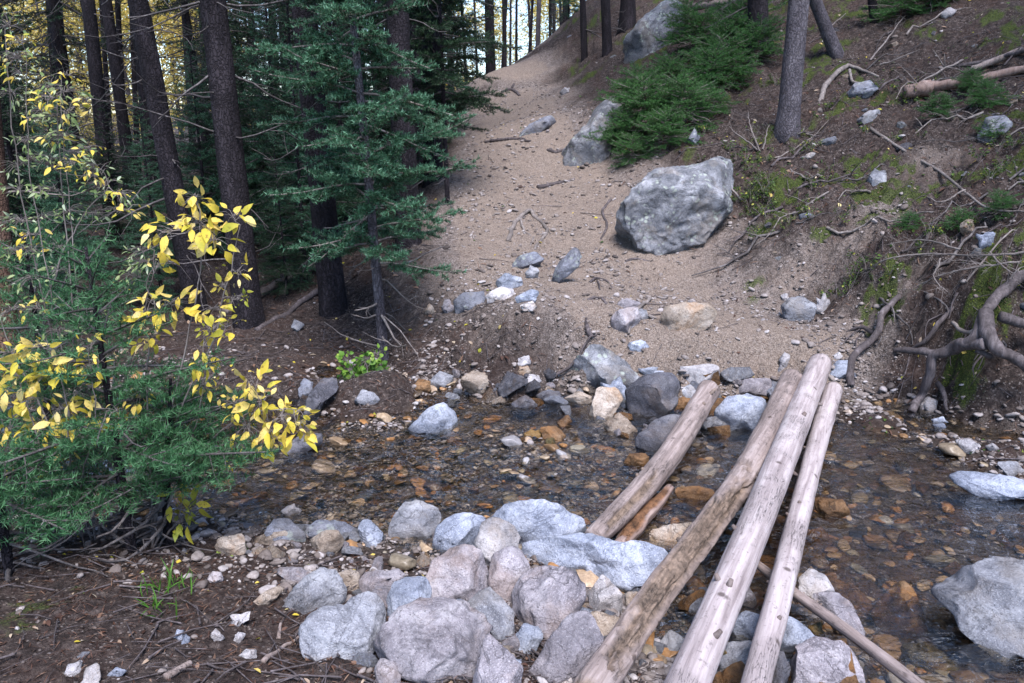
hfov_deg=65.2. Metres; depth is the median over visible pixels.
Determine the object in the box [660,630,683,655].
rock
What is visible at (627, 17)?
spruce tree
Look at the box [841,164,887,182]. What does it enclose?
dead branch
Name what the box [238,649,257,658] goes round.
stone
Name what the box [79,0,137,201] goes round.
spruce tree
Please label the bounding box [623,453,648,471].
rock
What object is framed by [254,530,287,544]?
rock
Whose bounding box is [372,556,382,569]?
rock
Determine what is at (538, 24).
spruce tree
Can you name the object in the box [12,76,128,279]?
young fir
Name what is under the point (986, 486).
rock
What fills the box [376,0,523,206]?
fir sapling
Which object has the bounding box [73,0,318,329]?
spruce tree
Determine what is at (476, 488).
rock
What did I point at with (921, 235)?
dead branch
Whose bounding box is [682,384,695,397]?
stone
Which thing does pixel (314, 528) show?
rock
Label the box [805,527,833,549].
rock
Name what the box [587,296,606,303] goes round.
root
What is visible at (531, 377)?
stone
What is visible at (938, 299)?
rootlet
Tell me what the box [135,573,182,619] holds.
grass tuft
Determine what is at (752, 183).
leafy plant
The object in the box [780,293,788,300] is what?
stone
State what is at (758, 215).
dead branch
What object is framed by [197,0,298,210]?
young fir
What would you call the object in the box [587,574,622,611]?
rock
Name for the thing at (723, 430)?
rock
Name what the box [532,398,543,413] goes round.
rock
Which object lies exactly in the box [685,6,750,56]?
fir
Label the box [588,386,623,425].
rock
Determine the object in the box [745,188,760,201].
leafy plant
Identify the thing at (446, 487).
rock
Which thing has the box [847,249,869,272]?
leafy plant
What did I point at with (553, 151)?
root
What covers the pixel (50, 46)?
spruce tree
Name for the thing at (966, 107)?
dead branch
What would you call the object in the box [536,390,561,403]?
stone
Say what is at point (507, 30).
spruce tree
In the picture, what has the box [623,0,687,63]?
boulder
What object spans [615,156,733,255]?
boulder
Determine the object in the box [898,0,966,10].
fir
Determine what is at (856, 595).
rock
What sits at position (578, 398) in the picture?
stone
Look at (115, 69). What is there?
spruce tree
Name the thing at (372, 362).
leafy plant
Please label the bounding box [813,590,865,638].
rock
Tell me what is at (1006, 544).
rock
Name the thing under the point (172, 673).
stick
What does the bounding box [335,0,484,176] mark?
spruce tree
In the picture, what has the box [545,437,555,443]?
rock
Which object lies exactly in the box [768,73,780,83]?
leafy plant
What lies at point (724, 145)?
dead branch
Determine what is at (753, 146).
dry branch
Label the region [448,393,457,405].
rock
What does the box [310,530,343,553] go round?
rock
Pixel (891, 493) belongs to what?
rock
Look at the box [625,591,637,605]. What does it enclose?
stone
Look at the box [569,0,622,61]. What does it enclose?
spruce tree
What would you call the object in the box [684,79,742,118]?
fir
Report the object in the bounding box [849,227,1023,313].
dry branch
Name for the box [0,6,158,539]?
willow shrub
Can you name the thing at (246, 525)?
rock
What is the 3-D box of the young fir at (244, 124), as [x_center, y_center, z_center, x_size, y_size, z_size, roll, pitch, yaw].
[-3.589,-2.640,10.156,1.484,3.116,1.500,-12,20,-37]
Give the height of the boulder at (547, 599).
0.239 m
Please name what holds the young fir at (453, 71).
on the ground at (554, 62)
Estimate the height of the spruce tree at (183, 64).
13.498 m
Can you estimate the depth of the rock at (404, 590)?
3.00 m
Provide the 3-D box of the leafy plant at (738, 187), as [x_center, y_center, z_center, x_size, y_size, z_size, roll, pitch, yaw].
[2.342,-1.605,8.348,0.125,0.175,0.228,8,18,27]
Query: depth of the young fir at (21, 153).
10.94 m
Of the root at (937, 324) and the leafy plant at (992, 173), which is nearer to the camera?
the root at (937, 324)
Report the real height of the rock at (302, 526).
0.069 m
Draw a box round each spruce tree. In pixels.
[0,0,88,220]
[0,0,89,206]
[0,0,130,190]
[0,4,47,181]
[0,100,85,376]
[1,0,257,321]
[3,0,107,160]
[3,5,50,166]
[10,0,102,165]
[16,0,91,185]
[25,0,144,244]
[44,0,186,211]
[64,0,134,167]
[72,0,129,182]
[72,15,102,130]
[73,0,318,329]
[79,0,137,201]
[81,0,207,204]
[89,0,139,155]
[102,10,170,186]
[135,2,244,196]
[149,0,275,138]
[150,0,276,185]
[150,1,196,165]
[151,0,249,141]
[152,0,275,177]
[156,0,199,100]
[157,12,203,140]
[167,8,249,112]
[170,8,211,145]
[236,4,279,95]
[238,2,281,136]
[245,0,331,172]
[248,0,326,128]
[251,0,423,318]
[256,2,339,144]
[268,2,385,151]
[327,0,445,250]
[332,0,386,125]
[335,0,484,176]
[374,0,513,136]
[413,1,494,188]
[445,2,500,90]
[458,1,481,81]
[468,2,484,69]
[478,0,501,67]
[484,0,495,73]
[494,0,523,67]
[496,0,527,68]
[502,0,506,67]
[507,0,529,64]
[513,0,548,56]
[518,0,534,54]
[534,0,567,42]
[535,0,540,47]
[541,0,561,36]
[542,3,556,32]
[542,3,574,23]
[543,0,576,34]
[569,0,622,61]
[592,0,635,36]
[601,0,655,56]
[697,0,781,55]
[774,0,809,143]
[809,0,843,58]
[867,0,879,23]
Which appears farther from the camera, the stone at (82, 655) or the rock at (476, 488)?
the rock at (476, 488)
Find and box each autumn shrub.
[0,333,138,545]
[119,176,319,548]
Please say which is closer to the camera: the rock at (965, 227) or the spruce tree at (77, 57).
the rock at (965, 227)
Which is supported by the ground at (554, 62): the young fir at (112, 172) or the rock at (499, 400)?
the young fir at (112, 172)
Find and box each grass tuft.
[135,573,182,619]
[136,558,195,595]
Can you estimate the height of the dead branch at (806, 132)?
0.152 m
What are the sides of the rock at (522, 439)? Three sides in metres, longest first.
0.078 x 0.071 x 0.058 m
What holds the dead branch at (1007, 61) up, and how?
on the ground at (554, 62)
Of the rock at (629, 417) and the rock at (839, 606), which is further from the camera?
the rock at (629, 417)
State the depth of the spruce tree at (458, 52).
25.15 m
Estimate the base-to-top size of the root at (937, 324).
0.334 m
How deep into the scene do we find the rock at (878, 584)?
3.84 m
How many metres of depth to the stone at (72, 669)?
2.47 m
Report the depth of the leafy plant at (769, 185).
8.02 m
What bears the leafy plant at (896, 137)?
on the ground at (554, 62)
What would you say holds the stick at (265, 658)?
on the ground at (554, 62)
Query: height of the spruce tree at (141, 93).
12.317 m
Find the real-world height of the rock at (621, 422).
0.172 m
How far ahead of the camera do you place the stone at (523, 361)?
5.82 m
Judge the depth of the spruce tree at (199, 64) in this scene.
23.92 m
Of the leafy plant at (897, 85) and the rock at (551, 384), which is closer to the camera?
the rock at (551, 384)
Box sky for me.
[4,0,579,116]
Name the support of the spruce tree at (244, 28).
on the ground at (554, 62)
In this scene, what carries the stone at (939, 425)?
in the stream water
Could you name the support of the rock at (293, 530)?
on the ground at (554, 62)
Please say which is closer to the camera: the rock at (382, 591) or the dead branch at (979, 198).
the rock at (382, 591)
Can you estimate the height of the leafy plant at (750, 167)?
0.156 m
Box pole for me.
[757,561,925,682]
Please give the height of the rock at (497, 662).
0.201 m
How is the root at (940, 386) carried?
hanging from the ground at (554, 62)
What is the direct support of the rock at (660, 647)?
on the ground at (554, 62)
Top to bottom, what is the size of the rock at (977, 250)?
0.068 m
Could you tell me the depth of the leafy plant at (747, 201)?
8.07 m
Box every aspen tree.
[0,0,111,137]
[0,0,154,143]
[0,1,101,125]
[9,0,127,134]
[34,0,193,151]
[47,0,199,142]
[67,5,189,142]
[70,0,200,145]
[112,0,242,144]
[442,0,518,89]
[455,0,542,77]
[478,0,558,50]
[506,0,579,49]
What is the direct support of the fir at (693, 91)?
on the ground at (554, 62)
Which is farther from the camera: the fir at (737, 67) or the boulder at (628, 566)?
the fir at (737, 67)
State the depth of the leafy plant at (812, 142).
8.62 m
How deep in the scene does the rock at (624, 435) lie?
5.10 m
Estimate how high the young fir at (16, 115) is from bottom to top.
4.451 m
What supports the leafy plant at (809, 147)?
on the ground at (554, 62)
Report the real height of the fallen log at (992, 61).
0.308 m
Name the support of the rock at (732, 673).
in the stream water
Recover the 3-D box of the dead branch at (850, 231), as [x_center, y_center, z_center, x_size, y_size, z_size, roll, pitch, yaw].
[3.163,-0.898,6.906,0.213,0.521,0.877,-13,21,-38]
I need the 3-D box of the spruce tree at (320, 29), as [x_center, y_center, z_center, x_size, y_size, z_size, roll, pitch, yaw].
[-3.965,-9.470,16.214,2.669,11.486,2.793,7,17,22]
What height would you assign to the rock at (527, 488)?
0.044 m
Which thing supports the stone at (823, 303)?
on the ground at (554, 62)
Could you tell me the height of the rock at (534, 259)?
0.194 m
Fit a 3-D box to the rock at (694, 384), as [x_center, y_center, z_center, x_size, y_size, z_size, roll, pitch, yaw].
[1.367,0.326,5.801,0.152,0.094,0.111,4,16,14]
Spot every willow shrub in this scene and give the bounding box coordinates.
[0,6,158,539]
[0,33,149,536]
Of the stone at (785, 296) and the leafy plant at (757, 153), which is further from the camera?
the leafy plant at (757, 153)
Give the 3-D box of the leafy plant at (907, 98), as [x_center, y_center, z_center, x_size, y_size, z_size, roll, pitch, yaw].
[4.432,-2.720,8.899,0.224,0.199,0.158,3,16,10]
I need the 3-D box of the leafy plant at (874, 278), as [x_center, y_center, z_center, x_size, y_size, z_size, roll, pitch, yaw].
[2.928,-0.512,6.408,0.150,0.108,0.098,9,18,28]
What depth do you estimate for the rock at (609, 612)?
3.18 m
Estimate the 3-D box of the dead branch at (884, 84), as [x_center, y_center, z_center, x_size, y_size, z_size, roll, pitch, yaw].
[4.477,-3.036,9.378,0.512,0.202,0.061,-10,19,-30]
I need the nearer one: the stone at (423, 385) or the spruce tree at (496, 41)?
the stone at (423, 385)
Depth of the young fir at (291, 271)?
7.98 m
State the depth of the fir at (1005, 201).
5.93 m
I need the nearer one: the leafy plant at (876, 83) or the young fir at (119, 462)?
the young fir at (119, 462)
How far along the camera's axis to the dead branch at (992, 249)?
5.59 m
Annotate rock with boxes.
[214,533,246,555]
[243,522,252,529]
[251,547,265,554]
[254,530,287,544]
[264,518,306,541]
[266,545,284,557]
[276,566,309,585]
[282,433,322,458]
[283,567,346,614]
[288,558,297,563]
[291,542,301,548]
[295,524,309,530]
[298,378,312,397]
[302,377,337,424]
[305,519,353,538]
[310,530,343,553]
[316,499,326,506]
[338,569,359,590]
[340,541,349,549]
[341,546,362,555]
[342,532,348,540]
[349,528,360,541]
[351,493,373,500]
[352,588,361,594]
[352,652,378,667]
[353,466,366,476]
[354,389,379,404]
[358,519,382,547]
[358,568,404,592]
[370,470,386,480]
[370,495,386,505]
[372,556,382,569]
[372,585,390,610]
[374,658,400,682]
[386,576,431,615]
[388,500,441,541]
[408,402,458,436]
[416,554,430,568]
[425,543,487,600]
[430,371,453,389]
[432,512,485,552]
[441,484,451,492]
[445,392,459,402]
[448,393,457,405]
[452,369,459,377]
[452,440,463,445]
[453,291,485,313]
[453,388,462,395]
[460,370,488,393]
[463,455,472,464]
[468,485,478,493]
[468,586,514,642]
[472,633,522,682]
[473,517,520,565]
[485,286,514,303]
[488,546,529,601]
[491,396,504,404]
[496,273,522,288]
[497,371,527,397]
[499,472,509,480]
[502,635,519,650]
[512,252,543,268]
[515,623,542,653]
[519,115,555,136]
[520,436,526,443]
[521,486,533,494]
[525,379,540,393]
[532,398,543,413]
[535,492,553,501]
[543,368,555,379]
[543,389,568,413]
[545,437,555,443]
[546,382,555,387]
[551,247,581,282]
[560,405,570,415]
[580,607,593,612]
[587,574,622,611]
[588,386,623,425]
[591,611,618,635]
[594,416,606,424]
[600,376,626,409]
[603,412,637,439]
[604,610,615,614]
[610,307,641,332]
[614,412,632,420]
[614,428,620,437]
[620,432,628,440]
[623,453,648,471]
[624,586,640,593]
[625,372,680,431]
[635,414,680,459]
[638,367,663,374]
[639,658,646,665]
[648,417,656,424]
[649,522,691,550]
[653,640,666,653]
[660,302,716,330]
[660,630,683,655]
[675,486,714,507]
[678,589,704,611]
[680,363,719,383]
[688,592,705,617]
[690,381,698,389]
[701,416,726,430]
[703,371,719,384]
[707,425,730,444]
[708,398,723,416]
[712,671,724,682]
[717,640,751,670]
[720,367,754,380]
[721,661,744,682]
[731,611,759,641]
[732,380,743,384]
[738,378,771,395]
[742,588,756,607]
[764,222,771,227]
[766,526,781,550]
[767,380,776,397]
[772,651,790,682]
[780,616,814,657]
[798,568,834,599]
[799,213,813,219]
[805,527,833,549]
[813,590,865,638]
[814,497,849,523]
[819,638,858,682]
[821,136,836,145]
[827,576,874,617]
[830,360,856,378]
[846,80,877,98]
[848,524,869,538]
[856,583,869,595]
[857,109,880,124]
[865,168,886,185]
[865,447,879,459]
[868,480,878,489]
[870,581,927,640]
[873,485,895,497]
[874,577,888,586]
[888,41,897,46]
[895,461,909,473]
[896,142,912,150]
[896,531,918,546]
[897,121,906,128]
[900,642,958,673]
[914,481,930,494]
[941,561,961,576]
[946,522,962,534]
[949,471,1023,501]
[960,219,974,235]
[969,526,989,537]
[971,248,981,254]
[975,232,995,248]
[977,115,1012,142]
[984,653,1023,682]
[993,530,1010,548]
[995,524,1015,540]
[1008,99,1017,104]
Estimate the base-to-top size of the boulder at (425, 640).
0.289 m
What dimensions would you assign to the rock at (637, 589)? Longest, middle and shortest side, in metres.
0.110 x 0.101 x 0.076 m
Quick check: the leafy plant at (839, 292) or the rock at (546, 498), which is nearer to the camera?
the rock at (546, 498)
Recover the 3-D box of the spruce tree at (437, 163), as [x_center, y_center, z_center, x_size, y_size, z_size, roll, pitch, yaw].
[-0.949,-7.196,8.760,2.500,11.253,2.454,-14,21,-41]
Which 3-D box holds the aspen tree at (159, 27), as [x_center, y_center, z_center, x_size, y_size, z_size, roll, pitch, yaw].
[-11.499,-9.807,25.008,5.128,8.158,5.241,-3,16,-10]
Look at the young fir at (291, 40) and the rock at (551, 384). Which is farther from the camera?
the young fir at (291, 40)
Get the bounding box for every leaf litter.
[18,0,1023,680]
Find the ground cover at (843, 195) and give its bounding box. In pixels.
[63,1,1023,592]
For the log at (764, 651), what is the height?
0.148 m
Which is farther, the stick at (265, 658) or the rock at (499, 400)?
the rock at (499, 400)
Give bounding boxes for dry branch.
[726,112,772,152]
[819,13,921,65]
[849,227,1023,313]
[869,127,1023,212]
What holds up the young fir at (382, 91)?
on the ground at (554, 62)
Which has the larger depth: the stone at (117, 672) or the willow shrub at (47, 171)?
the willow shrub at (47, 171)
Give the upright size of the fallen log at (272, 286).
0.358 m
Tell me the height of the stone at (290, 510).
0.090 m
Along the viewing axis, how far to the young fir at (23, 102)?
14.26 m
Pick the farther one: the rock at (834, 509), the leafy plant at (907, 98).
the leafy plant at (907, 98)
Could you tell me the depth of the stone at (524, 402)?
5.58 m
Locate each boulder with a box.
[298,591,385,661]
[373,596,492,682]
[491,499,585,543]
[511,565,586,640]
[522,532,667,591]
[529,610,603,682]
[561,97,621,166]
[570,344,639,388]
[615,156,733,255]
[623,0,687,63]
[714,393,766,439]
[790,636,864,682]
[930,556,1023,671]
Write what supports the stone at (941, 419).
in the stream water
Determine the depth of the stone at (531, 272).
7.14 m
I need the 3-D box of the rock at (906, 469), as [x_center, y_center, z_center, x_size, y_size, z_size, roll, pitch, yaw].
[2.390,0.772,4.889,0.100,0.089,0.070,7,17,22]
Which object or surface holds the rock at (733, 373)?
on the ground at (554, 62)
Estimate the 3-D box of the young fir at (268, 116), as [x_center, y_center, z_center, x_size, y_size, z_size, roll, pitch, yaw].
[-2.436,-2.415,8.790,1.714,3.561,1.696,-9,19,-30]
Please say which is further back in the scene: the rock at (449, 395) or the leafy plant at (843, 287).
the leafy plant at (843, 287)
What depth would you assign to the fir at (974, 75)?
8.48 m
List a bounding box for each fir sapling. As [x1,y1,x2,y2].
[236,0,481,364]
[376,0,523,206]
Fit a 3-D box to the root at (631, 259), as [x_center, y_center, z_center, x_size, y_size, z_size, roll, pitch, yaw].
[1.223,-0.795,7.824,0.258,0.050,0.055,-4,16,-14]
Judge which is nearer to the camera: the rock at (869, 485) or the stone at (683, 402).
the rock at (869, 485)
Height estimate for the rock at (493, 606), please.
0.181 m
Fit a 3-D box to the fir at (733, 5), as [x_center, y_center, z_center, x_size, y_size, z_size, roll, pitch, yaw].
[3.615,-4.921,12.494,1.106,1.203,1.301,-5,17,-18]
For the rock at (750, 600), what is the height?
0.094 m
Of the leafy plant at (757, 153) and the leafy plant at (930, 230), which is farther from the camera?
the leafy plant at (757, 153)
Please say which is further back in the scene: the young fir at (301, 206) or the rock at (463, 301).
the young fir at (301, 206)
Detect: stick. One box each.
[162,660,192,679]
[261,636,298,662]
[276,622,281,638]
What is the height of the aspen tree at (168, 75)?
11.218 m
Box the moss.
[692,112,1023,451]
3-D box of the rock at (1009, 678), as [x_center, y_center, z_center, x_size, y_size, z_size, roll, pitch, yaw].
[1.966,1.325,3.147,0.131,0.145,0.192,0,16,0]
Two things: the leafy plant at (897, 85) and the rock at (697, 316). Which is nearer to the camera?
the rock at (697, 316)
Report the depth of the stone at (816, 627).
3.19 m
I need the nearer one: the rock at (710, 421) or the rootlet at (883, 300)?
the rock at (710, 421)
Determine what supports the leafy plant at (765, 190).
on the ground at (554, 62)
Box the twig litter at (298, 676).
[0,0,1023,682]
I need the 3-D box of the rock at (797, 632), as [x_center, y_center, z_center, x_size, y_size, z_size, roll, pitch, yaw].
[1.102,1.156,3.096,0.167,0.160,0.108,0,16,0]
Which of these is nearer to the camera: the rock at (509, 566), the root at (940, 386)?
the rock at (509, 566)
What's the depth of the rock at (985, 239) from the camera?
5.65 m
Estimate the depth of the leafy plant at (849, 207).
7.21 m
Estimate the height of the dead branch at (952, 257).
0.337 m
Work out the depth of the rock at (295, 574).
3.29 m
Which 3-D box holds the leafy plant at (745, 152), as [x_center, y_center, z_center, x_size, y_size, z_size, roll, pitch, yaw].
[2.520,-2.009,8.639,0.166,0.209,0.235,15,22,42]
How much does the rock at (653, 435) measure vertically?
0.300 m
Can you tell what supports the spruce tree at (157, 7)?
on the ground at (554, 62)
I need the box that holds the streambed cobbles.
[0,328,1023,682]
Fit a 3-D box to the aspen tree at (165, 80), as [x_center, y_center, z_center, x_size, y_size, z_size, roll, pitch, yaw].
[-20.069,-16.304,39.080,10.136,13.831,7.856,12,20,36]
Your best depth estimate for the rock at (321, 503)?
4.33 m
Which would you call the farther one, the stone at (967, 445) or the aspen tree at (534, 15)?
the aspen tree at (534, 15)
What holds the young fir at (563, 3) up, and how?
on the ground at (554, 62)
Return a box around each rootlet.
[841,323,861,342]
[855,330,865,347]
[878,297,894,321]
[883,305,912,344]
[924,291,947,312]
[925,313,942,346]
[948,292,958,318]
[972,350,986,377]
[978,340,1006,369]
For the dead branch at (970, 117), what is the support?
on the ground at (554, 62)
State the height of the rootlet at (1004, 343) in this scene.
0.202 m
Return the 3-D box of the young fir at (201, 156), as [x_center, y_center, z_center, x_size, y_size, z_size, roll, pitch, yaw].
[-3.662,-2.135,9.463,1.174,2.670,1.257,3,16,11]
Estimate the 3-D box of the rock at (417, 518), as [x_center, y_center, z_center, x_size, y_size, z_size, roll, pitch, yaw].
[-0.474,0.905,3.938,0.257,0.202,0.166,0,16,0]
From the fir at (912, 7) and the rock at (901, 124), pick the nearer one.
the rock at (901, 124)
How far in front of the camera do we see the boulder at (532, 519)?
3.84 m
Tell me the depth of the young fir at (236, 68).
11.31 m
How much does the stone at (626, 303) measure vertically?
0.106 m
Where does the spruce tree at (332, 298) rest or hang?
on the ground at (554, 62)
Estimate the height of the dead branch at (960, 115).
0.418 m
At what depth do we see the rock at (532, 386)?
5.75 m
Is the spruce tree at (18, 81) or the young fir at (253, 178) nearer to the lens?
the young fir at (253, 178)
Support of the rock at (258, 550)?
on the ground at (554, 62)
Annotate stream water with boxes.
[0,333,1023,682]
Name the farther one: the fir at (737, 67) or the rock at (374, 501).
the fir at (737, 67)
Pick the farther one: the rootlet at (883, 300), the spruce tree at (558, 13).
the spruce tree at (558, 13)
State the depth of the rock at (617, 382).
5.77 m
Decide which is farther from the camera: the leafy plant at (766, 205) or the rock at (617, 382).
the leafy plant at (766, 205)
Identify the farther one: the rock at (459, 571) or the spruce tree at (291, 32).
the spruce tree at (291, 32)
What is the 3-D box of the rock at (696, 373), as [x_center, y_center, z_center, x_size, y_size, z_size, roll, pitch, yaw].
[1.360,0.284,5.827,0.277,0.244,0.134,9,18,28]
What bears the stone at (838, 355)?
on the ground at (554, 62)
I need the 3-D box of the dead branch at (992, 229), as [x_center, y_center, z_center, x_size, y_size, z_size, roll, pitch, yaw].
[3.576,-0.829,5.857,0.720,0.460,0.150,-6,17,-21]
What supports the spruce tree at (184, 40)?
on the ground at (554, 62)
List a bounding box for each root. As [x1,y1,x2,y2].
[484,137,530,142]
[501,83,520,95]
[506,208,548,249]
[536,178,574,188]
[547,148,563,152]
[556,317,597,374]
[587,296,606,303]
[589,277,612,289]
[600,199,611,239]
[625,257,649,261]
[627,297,651,333]
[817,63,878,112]
[846,294,901,384]
[893,269,1023,414]
[911,307,953,347]
[935,381,948,410]
[951,321,971,334]
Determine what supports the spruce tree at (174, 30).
on the ground at (554, 62)
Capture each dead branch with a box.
[675,141,761,159]
[691,230,779,275]
[716,198,782,253]
[731,188,746,200]
[754,191,828,244]
[770,135,821,166]
[775,120,828,158]
[790,168,819,179]
[796,209,844,223]
[797,125,816,134]
[797,160,862,189]
[826,211,933,234]
[838,187,870,199]
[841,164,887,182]
[866,42,924,69]
[872,30,891,53]
[878,74,903,90]
[893,49,962,98]
[901,215,955,252]
[905,7,971,34]
[906,65,972,81]
[909,127,1007,144]
[915,105,983,133]
[918,192,987,252]
[922,78,1008,118]
[933,222,986,267]
[934,98,1023,127]
[937,70,958,80]
[949,86,1023,113]
[965,200,1023,263]
[966,229,1015,281]
[1004,43,1023,65]
[1008,160,1023,180]
[1008,181,1023,189]
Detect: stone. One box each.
[64,660,82,676]
[77,651,89,659]
[81,663,100,682]
[107,667,126,676]
[173,629,184,641]
[181,634,189,643]
[207,571,223,582]
[210,628,224,640]
[230,611,249,625]
[233,632,245,643]
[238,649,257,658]
[253,586,283,604]
[281,504,301,518]
[291,319,303,331]
[414,378,430,392]
[424,303,435,314]
[441,299,453,312]
[510,395,537,413]
[515,289,538,302]
[517,355,530,366]
[518,366,531,373]
[520,300,536,311]
[523,429,541,440]
[525,265,538,277]
[525,374,541,385]
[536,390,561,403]
[540,426,565,442]
[557,415,571,429]
[559,87,569,94]
[562,678,572,682]
[564,391,591,407]
[617,298,640,307]
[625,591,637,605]
[627,340,648,351]
[639,308,649,319]
[673,397,689,412]
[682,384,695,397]
[685,128,700,144]
[778,352,789,371]
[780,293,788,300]
[781,296,816,321]
[800,152,815,158]
[807,622,824,636]
[816,293,829,313]
[827,468,853,473]
[834,352,842,359]
[919,397,937,414]
[931,416,948,423]
[932,423,946,430]
[939,7,956,18]
[955,438,980,453]
[985,443,998,450]
[997,461,1023,476]
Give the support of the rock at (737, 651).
on the ground at (554, 62)
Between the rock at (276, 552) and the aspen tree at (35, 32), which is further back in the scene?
the aspen tree at (35, 32)
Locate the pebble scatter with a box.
[0,1,1023,682]
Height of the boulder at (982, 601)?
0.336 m
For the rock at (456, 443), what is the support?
on the ground at (554, 62)
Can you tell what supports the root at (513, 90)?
on the ground at (554, 62)
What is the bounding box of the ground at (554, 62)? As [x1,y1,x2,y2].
[0,0,1023,682]
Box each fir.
[0,0,90,206]
[0,0,108,243]
[0,18,47,219]
[0,40,77,264]
[0,194,143,497]
[0,226,282,567]
[0,414,108,586]
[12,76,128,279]
[14,88,135,324]
[28,48,102,217]
[77,364,279,564]
[79,95,152,249]
[107,129,203,306]
[116,93,168,232]
[140,40,259,258]
[161,0,280,256]
[169,2,282,210]
[175,0,285,175]
[178,21,274,234]
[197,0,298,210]
[210,0,335,249]
[242,1,375,259]
[253,58,361,293]
[253,147,316,297]
[261,0,390,219]
[263,0,337,150]
[281,0,393,242]
[304,0,424,216]
[325,0,421,145]
[342,0,451,147]
[370,0,475,147]
[419,0,487,108]
[445,26,470,91]
[467,48,479,79]
[544,0,564,35]
[550,0,579,20]
[583,105,648,155]
[593,61,676,106]
[597,68,692,153]
[609,130,664,168]
[626,105,707,158]
[632,49,692,94]
[637,70,724,135]
[653,0,734,57]
[672,39,753,99]
[680,27,763,86]
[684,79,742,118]
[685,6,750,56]
[707,0,787,37]
[725,12,785,67]
[855,0,936,29]
[891,209,927,234]
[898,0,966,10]
[912,91,962,127]
[933,206,980,232]
[951,65,996,90]
[956,76,1016,113]
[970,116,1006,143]
[977,187,1023,220]
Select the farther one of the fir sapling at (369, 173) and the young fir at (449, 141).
the young fir at (449, 141)
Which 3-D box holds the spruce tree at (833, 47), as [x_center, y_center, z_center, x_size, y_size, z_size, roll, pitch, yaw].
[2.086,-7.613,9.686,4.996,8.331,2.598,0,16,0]
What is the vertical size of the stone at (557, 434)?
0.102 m
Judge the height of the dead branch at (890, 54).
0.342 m
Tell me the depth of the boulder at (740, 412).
5.20 m
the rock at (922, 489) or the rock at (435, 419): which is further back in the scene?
the rock at (435, 419)
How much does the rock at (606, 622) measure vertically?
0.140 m
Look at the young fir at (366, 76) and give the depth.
9.59 m
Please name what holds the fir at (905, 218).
on the ground at (554, 62)
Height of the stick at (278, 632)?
0.024 m
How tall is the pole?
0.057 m
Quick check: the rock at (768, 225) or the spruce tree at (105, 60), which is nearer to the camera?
the rock at (768, 225)
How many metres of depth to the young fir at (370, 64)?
13.24 m
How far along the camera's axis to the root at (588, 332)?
6.00 m
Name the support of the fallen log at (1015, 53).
on the ground at (554, 62)
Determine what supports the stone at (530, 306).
on the ground at (554, 62)
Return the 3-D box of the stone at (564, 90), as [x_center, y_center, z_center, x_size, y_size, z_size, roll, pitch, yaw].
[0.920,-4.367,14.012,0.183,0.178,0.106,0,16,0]
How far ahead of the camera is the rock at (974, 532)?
4.18 m
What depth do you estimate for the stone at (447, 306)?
6.88 m
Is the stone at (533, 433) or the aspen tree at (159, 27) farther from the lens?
the aspen tree at (159, 27)
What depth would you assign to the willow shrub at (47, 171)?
3.32 m
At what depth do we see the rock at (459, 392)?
5.88 m
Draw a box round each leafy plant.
[335,343,388,382]
[696,120,706,132]
[721,138,735,150]
[728,143,747,159]
[730,190,747,201]
[733,185,740,194]
[736,147,753,163]
[742,161,759,172]
[742,175,761,187]
[742,193,757,206]
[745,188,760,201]
[745,227,759,239]
[747,175,755,187]
[751,201,776,210]
[754,177,774,191]
[756,147,774,162]
[757,181,775,197]
[760,206,773,216]
[761,171,782,183]
[762,190,777,204]
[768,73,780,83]
[788,145,803,155]
[800,143,815,151]
[801,198,814,212]
[804,135,823,148]
[804,206,821,219]
[805,173,822,188]
[819,282,833,297]
[824,96,835,109]
[833,206,849,223]
[836,289,846,297]
[840,276,859,290]
[845,265,861,281]
[846,201,858,211]
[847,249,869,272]
[853,252,881,268]
[858,122,869,133]
[869,270,886,281]
[870,77,883,87]
[878,262,901,273]
[891,79,910,90]
[891,130,901,141]
[900,91,920,103]
[914,237,935,255]
[919,218,941,238]
[926,224,945,237]
[968,144,989,160]
[978,163,1004,179]
[985,132,1012,151]
[992,152,1009,165]
[992,156,1016,169]
[1005,134,1023,148]
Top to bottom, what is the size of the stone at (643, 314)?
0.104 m
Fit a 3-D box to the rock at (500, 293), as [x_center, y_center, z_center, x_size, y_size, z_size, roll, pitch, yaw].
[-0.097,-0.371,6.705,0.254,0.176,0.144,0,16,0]
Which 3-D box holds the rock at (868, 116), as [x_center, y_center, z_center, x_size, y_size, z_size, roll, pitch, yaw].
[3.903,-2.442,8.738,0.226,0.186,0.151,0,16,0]
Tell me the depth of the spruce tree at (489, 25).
18.65 m
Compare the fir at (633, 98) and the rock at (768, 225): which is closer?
the rock at (768, 225)
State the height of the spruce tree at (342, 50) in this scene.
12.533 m
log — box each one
[222,265,314,313]
[254,288,317,330]
[572,369,801,682]
[585,380,719,538]
[615,484,673,541]
[664,353,831,682]
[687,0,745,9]
[740,381,842,682]
[903,66,1023,97]
[958,48,1023,66]
[971,46,1023,70]
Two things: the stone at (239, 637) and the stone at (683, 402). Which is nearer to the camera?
the stone at (239, 637)
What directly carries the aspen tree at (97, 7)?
on the ground at (554, 62)
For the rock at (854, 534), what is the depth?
4.21 m
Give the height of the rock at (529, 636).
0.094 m
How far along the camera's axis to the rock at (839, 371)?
5.90 m
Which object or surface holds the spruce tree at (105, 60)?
on the ground at (554, 62)
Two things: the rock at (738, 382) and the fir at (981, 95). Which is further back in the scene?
the fir at (981, 95)
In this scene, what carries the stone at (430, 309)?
on the ground at (554, 62)
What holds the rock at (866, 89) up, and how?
on the ground at (554, 62)

